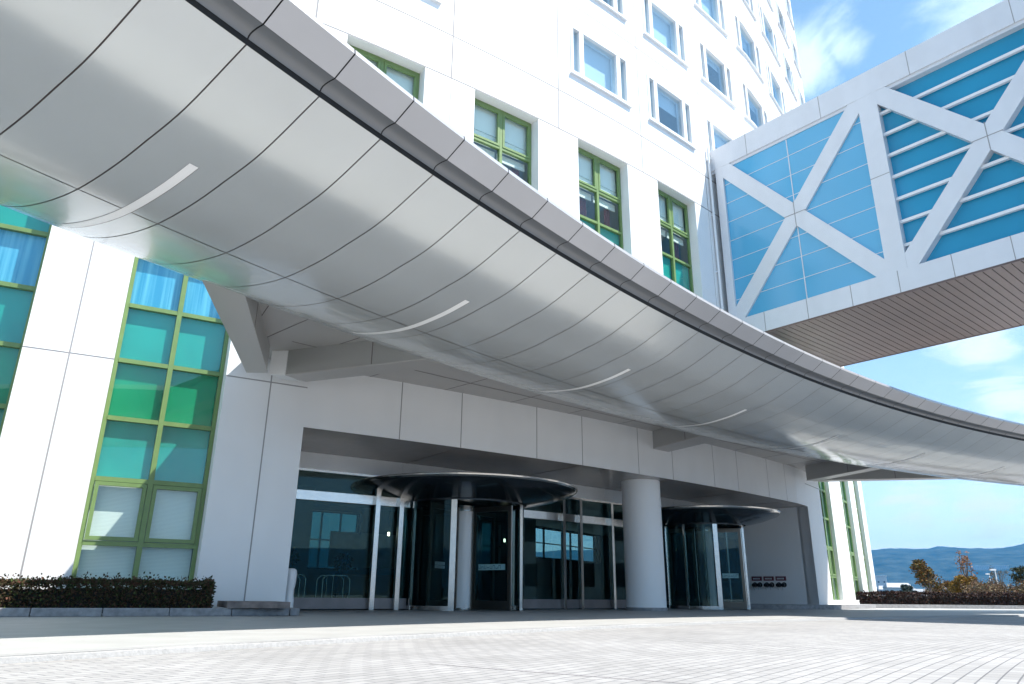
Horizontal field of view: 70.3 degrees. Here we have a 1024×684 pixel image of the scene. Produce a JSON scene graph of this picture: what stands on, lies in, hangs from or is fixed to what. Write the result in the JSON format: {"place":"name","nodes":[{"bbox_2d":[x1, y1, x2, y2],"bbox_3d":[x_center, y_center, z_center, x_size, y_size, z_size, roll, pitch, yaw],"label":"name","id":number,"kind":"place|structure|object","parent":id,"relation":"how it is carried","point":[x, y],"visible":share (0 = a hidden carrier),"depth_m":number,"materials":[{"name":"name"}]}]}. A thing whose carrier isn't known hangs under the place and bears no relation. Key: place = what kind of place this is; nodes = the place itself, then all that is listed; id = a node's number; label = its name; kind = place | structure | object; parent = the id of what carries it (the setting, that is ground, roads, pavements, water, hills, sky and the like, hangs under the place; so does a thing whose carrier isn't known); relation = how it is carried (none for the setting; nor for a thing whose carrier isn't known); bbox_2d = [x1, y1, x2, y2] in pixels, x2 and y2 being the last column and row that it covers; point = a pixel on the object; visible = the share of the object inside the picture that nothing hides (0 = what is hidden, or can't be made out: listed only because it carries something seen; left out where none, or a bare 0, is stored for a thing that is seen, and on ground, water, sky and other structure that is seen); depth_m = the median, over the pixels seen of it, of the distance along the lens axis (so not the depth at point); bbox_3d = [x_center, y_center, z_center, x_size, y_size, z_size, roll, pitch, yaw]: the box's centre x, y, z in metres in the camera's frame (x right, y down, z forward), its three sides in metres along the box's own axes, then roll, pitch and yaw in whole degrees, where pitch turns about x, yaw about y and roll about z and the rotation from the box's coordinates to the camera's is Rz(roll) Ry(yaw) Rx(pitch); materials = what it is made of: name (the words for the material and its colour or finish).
{"place":"outdoors","nodes":[
{"label":"outdoors","id":0,"kind":"place"},
{"bbox_2d":[0,617,1023,683],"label":"drive","id":1,"kind":"structure","parent":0,"point":[981,650],"depth_m":5.52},
{"bbox_2d":[0,615,1023,664],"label":"kerb","id":2,"kind":"structure","parent":1,"relation":"on","point":[17,658],"depth_m":7.02,"materials":[{"name":"concrete"}]},
{"bbox_2d":[0,608,1023,655],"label":"pavement","id":3,"kind":"structure","parent":0,"point":[29,634],"depth_m":10.67,"materials":[{"name":"grey concrete"}]},
{"bbox_2d":[0,607,299,616],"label":"planter kerb","id":4,"kind":"structure","parent":3,"relation":"on","point":[58,612],"depth_m":12.70,"materials":[{"name":"grey concrete"}]},
{"bbox_2d":[217,601,290,607],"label":"stone plinth","id":5,"kind":"structure","parent":4,"relation":"on","point":[252,604],"depth_m":13.44,"materials":[{"name":"grey stone"}]},
{"label":"planting bed","id":6,"kind":"structure","parent":4,"relation":"in","visible":0},
{"bbox_2d":[0,571,216,612],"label":"hedge","id":7,"kind":"object","parent":6,"relation":"on","point":[106,594],"visible":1,"depth_m":12.74,"materials":[{"name":"green plant"}]},
{"bbox_2d":[285,568,296,607],"bbox_3d":[-4.803,5.365,15.697,0.250,0.920,0.250,1,-19,0],"label":"white stand","id":8,"kind":"object","parent":3,"relation":"on","point":[291,580],"visible":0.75,"depth_m":15.65,"materials":[{"name":"white"}]},
{"bbox_2d":[0,0,876,610],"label":"hotel building","id":9,"kind":"structure","parent":3,"relation":"on","point":[148,424],"depth_m":21.67,"materials":[{"name":"grey"}]},
{"bbox_2d":[0,205,51,436],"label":"window","id":10,"kind":"structure","parent":9,"relation":"in","point":[24,239],"depth_m":14.97,"materials":[{"name":"teal glass"}]},
{"bbox_2d":[71,257,228,589],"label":"window","id":11,"kind":"structure","parent":9,"relation":"in","point":[172,498],"depth_m":15.43,"materials":[{"name":"teal glass"}]},
{"bbox_2d":[289,547,299,567],"bbox_3d":[-6.329,6.619,20.519,0.616,1.654,0.609,1,-19,0],"label":"potted plant","id":12,"kind":"object","parent":9,"relation":"on","point":[294,556],"visible":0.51,"depth_m":20.64,"materials":[{"name":"green plant"}]},
{"bbox_2d":[297,574,305,597],"bbox_3d":[-5.925,6.571,19.171,0.837,0.863,0.560,12,-22,-30],"label":"luggage trolley","id":13,"kind":"object","parent":9,"relation":"on","point":[299,584],"visible":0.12,"depth_m":19.25,"materials":[{"name":"metal"}]},
{"bbox_2d":[315,575,350,597],"bbox_3d":[-4.890,6.806,19.815,0.837,0.863,0.560,12,-22,-30],"label":"bicycle rack","id":14,"kind":"object","parent":9,"relation":"on","point":[332,584],"visible":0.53,"depth_m":19.84,"materials":[{"name":"metal"}]},
{"bbox_2d":[307,510,359,569],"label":"rear window","id":15,"kind":"structure","parent":9,"relation":"in","point":[323,522],"depth_m":32.11,"materials":[{"name":"teal glass"}]},
{"bbox_2d":[333,552,352,597],"bbox_3d":[-4.956,6.901,21.142,0.595,1.557,0.608,1,-19,0],"label":"potted plant","id":16,"kind":"object","parent":9,"relation":"on","point":[343,560],"visible":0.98,"depth_m":21.18,"materials":[{"name":"green plant"}]},
{"bbox_2d":[349,44,419,99],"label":"window","id":17,"kind":"structure","parent":9,"relation":"in","point":[408,79],"depth_m":21.54,"materials":[{"name":"green glass"}]},
{"bbox_2d":[351,472,577,610],"bbox_3d":[-1.425,6.037,21.391,6.760,3.460,6.760,1,-19,0],"label":"revolving door","id":18,"kind":"structure","parent":9,"relation":"attached to","point":[455,522],"depth_m":20.30,"materials":[{"name":"black glass"}]},
{"bbox_2d":[473,98,530,184],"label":"window","id":19,"kind":"structure","parent":9,"relation":"in","point":[488,119],"depth_m":23.35,"materials":[{"name":"green glass"}]},
{"bbox_2d":[0,0,1023,485],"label":"entrance canopy","id":20,"kind":"object","parent":9,"relation":"attached to","point":[300,192],"visible":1,"depth_m":9.85,"materials":[{"name":"silver metal"}]},
{"bbox_2d":[536,527,597,562],"bbox_3d":[2.894,12.039,43.044,0.203,1.650,9.229,-12,-23,33],"label":"rear window","id":21,"kind":"structure","parent":9,"relation":"in","point":[596,543],"depth_m":43.73,"materials":[{"name":"blue glass"}]},
{"bbox_2d":[578,147,623,249],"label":"window","id":22,"kind":"structure","parent":9,"relation":"in","point":[603,171],"depth_m":25.63,"materials":[{"name":"green glass"}]},
{"bbox_2d":[570,23,632,108],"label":"window","id":23,"kind":"structure","parent":9,"relation":"in","point":[607,71],"depth_m":27.19,"materials":[{"name":"white"}]},
{"bbox_2d":[595,0,627,21],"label":"window","id":24,"kind":"structure","parent":9,"relation":"in","point":[617,7],"depth_m":28.55,"materials":[{"name":"white"}]},
{"bbox_2d":[642,0,689,67],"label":"window","id":25,"kind":"structure","parent":9,"relation":"in","point":[670,35],"depth_m":31.10,"materials":[{"name":"white"}]},
{"bbox_2d":[646,73,696,149],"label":"window","id":26,"kind":"structure","parent":9,"relation":"in","point":[676,106],"depth_m":29.73,"materials":[{"name":"white"}]},
{"bbox_2d":[658,189,693,292],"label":"window","id":27,"kind":"structure","parent":9,"relation":"in","point":[679,269],"depth_m":28.06,"materials":[{"name":"green glass"}]},
{"bbox_2d":[694,0,728,36],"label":"window","id":28,"kind":"structure","parent":9,"relation":"in","point":[713,10],"depth_m":35.11,"materials":[{"name":"white"}]},
{"bbox_2d":[697,39,736,107],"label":"window","id":29,"kind":"structure","parent":9,"relation":"in","point":[725,78],"depth_m":33.60,"materials":[{"name":"white"}]},
{"bbox_2d":[705,116,733,159],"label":"window","id":30,"kind":"structure","parent":9,"relation":"in","point":[713,140],"depth_m":31.78,"materials":[{"name":"white"}]},
{"bbox_2d":[661,505,780,609],"bbox_3d":[7.210,8.105,27.077,5.640,3.460,5.640,1,-19,0],"label":"revolving door","id":31,"kind":"structure","parent":9,"relation":"attached to","point":[706,562],"depth_m":26.07,"materials":[{"name":"black"}]},
{"bbox_2d":[733,12,764,83],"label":"window","id":32,"kind":"structure","parent":9,"relation":"in","point":[751,49],"depth_m":37.86,"materials":[{"name":"white"}]},
{"bbox_2d":[743,0,756,21],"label":"window","id":33,"kind":"structure","parent":9,"relation":"in","point":[749,3],"depth_m":39.25,"materials":[{"name":"white"}]},
{"bbox_2d":[740,79,767,127],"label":"window","id":34,"kind":"structure","parent":9,"relation":"in","point":[762,117],"depth_m":36.25,"materials":[{"name":"white"}]},
{"bbox_2d":[752,576,786,589],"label":"fire hose inlets","id":35,"kind":"object","parent":9,"relation":"attached to","point":[769,578],"visible":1,"depth_m":30.10,"materials":[{"name":"black metal"}]},
{"bbox_2d":[758,2,781,66],"bbox_3d":[14.781,-17.746,42.085,0.411,2.200,3.503,-13,-23,33],"label":"window","id":36,"kind":"structure","parent":9,"relation":"in","point":[767,31],"depth_m":42.30,"materials":[{"name":"white"}]},
{"bbox_2d":[767,0,773,11],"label":"window","id":37,"kind":"structure","parent":9,"relation":"in","point":[769,1],"depth_m":44.01,"materials":[{"name":"white"}]},
{"bbox_2d":[766,61,785,113],"bbox_3d":[14.742,-13.875,40.736,0.411,2.200,3.503,-13,-23,33],"label":"window","id":38,"kind":"structure","parent":9,"relation":"in","point":[775,90],"depth_m":40.88,"materials":[{"name":"white"}]},
{"bbox_2d":[775,0,789,48],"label":"window","id":39,"kind":"structure","parent":9,"relation":"in","point":[780,19],"depth_m":46.98,"materials":[{"name":"white"}]},
{"bbox_2d":[781,48,797,101],"bbox_3d":[17.152,-16.595,45.321,0.405,2.200,2.786,-12,-23,32],"label":"window","id":40,"kind":"structure","parent":9,"relation":"in","point":[788,72],"depth_m":45.62,"materials":[{"name":"white"}]},
{"bbox_2d":[785,0,794,30],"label":"window","id":41,"kind":"structure","parent":9,"relation":"in","point":[788,8],"depth_m":51.24,"materials":[{"name":"white"}]},
{"bbox_2d":[790,35,801,78],"bbox_3d":[19.223,-19.427,49.597,0.400,2.200,2.126,-11,-23,31],"label":"window","id":42,"kind":"structure","parent":9,"relation":"in","point":[795,56],"depth_m":49.79,"materials":[{"name":"white"}]},
{"bbox_2d":[797,85,803,104],"bbox_3d":[19.183,-15.555,48.249,0.400,2.200,2.126,-11,-23,31],"label":"window","id":43,"kind":"structure","parent":9,"relation":"in","point":[801,99],"depth_m":48.51,"materials":[{"name":"white"}]},
{"bbox_2d":[818,482,839,599],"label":"window","id":44,"kind":"structure","parent":9,"relation":"in","point":[821,490],"depth_m":32.32,"materials":[{"name":"green glass"}]},
{"bbox_2d":[840,481,859,594],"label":"window","id":45,"kind":"structure","parent":9,"relation":"in","point":[852,556],"depth_m":36.15,"materials":[{"name":"green glass"}]},
{"bbox_2d":[853,481,869,595],"bbox_3d":[18.453,6.308,40.002,0.132,14.870,1.598,-11,-23,31],"label":"window","id":46,"kind":"structure","parent":9,"relation":"in","point":[853,481],"depth_m":39.07,"materials":[{"name":"green glass"}]},
{"bbox_2d":[709,0,1023,366],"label":"skybridge","id":47,"kind":"object","parent":9,"relation":"attached to","point":[876,212],"visible":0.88,"depth_m":24.73,"materials":[{"name":"grey"}]},
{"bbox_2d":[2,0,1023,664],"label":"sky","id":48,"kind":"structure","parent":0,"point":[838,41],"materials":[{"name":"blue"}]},
{"bbox_2d":[536,544,1023,596],"bbox_3d":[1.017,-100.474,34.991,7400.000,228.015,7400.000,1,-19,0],"label":"hills","id":49,"kind":"structure","parent":0,"point":[892,565],"depth_m":2104.31,"materials":[{"name":"blue"}]},
{"bbox_2d":[875,576,886,586],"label":"tower","id":50,"kind":"structure","parent":49,"relation":"on","point":[881,580],"depth_m":765.65,"materials":[{"name":"grey"}]},
{"bbox_2d":[882,583,913,590],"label":"house","id":51,"kind":"structure","parent":49,"relation":"on","point":[892,586],"depth_m":427.40,"materials":[{"name":"grey"}]},
{"bbox_2d":[971,565,1008,569],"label":"hall","id":52,"kind":"structure","parent":49,"relation":"on","point":[986,567],"depth_m":1927.14,"materials":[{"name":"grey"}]},
{"bbox_2d":[666,601,1023,609],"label":"raised pavement","id":53,"kind":"structure","parent":0,"point":[815,607],"depth_m":32.30,"materials":[{"name":"grey concrete"}]},
{"bbox_2d":[900,584,920,595],"bbox_3d":[34.814,22.304,63.495,1.374,2.325,1.733,15,-24,-36],"label":"dark bush","id":54,"kind":"object","parent":53,"relation":"on","point":[905,587],"visible":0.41,"depth_m":63.74,"materials":[{"name":"green plant"}]},
{"bbox_2d":[909,559,944,592],"bbox_3d":[33.585,19.599,58.700,2.656,4.056,2.265,1,-19,0],"label":"autumn tree","id":55,"kind":"object","parent":53,"relation":"on","point":[924,573],"visible":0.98,"depth_m":58.61,"materials":[{"name":"brown plant"}]},
{"bbox_2d":[855,590,1023,604],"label":"hedge","id":56,"kind":"object","parent":53,"relation":"on","point":[930,598],"visible":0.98,"depth_m":35.83,"materials":[{"name":"green"}]},
{"bbox_2d":[939,580,951,592],"bbox_3d":[33.638,19.532,55.939,2.050,2.368,1.949,1,-19,0],"label":"shrub tree","id":57,"kind":"object","parent":53,"relation":"on","point":[945,584],"visible":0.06,"depth_m":55.80,"materials":[{"name":"brown plant"}]},
{"bbox_2d":[947,574,977,596],"bbox_3d":[33.647,18.721,54.139,1.978,2.715,2.172,1,-19,0],"label":"yellow tree","id":58,"kind":"object","parent":53,"relation":"on","point":[955,586],"visible":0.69,"depth_m":54.05,"materials":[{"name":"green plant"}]},
{"bbox_2d":[955,550,977,576],"bbox_3d":[37.848,19.825,60.513,1.623,4.903,1.403,1,-19,0],"label":"bare sapling","id":59,"kind":"object","parent":53,"relation":"on","point":[961,563],"visible":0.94,"depth_m":60.72,"materials":[{"name":"brown plant"}]},
{"bbox_2d":[960,582,1007,596],"bbox_3d":[33.366,17.745,50.622,3.254,2.160,3.026,1,-19,0],"label":"shrub","id":60,"kind":"object","parent":53,"relation":"on","point":[969,590],"visible":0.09,"depth_m":51.35,"materials":[{"name":"brown plant"}]},
{"bbox_2d":[964,578,1006,596],"bbox_3d":[32.416,17.323,49.779,2.921,2.264,3.226,1,-19,0],"label":"shrub","id":61,"kind":"object","parent":53,"relation":"on","point":[978,583],"visible":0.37,"depth_m":49.50,"materials":[{"name":"brown plant"}]},
{"bbox_2d":[974,578,1022,596],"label":"shrub","id":62,"kind":"object","parent":53,"relation":"on","point":[1009,589],"visible":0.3,"depth_m":46.17,"materials":[{"name":"brown plant"}]},
{"bbox_2d":[988,565,1008,585],"bbox_3d":[38.691,19.524,57.604,1.693,3.573,1.363,1,-19,0],"label":"grey sapling","id":63,"kind":"object","parent":53,"relation":"on","point":[1001,575],"visible":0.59,"depth_m":57.87,"materials":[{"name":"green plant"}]},
{"bbox_2d":[1006,581,1023,596],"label":"shrub","id":64,"kind":"object","parent":53,"relation":"on","point":[1021,585],"visible":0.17,"depth_m":44.27,"materials":[{"name":"green plant"}]},
{"bbox_2d":[1007,565,1023,584],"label":"pine tree","id":65,"kind":"object","parent":53,"relation":"on","point":[1019,571],"visible":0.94,"depth_m":47.29,"materials":[{"name":"green plant"}]}
]}

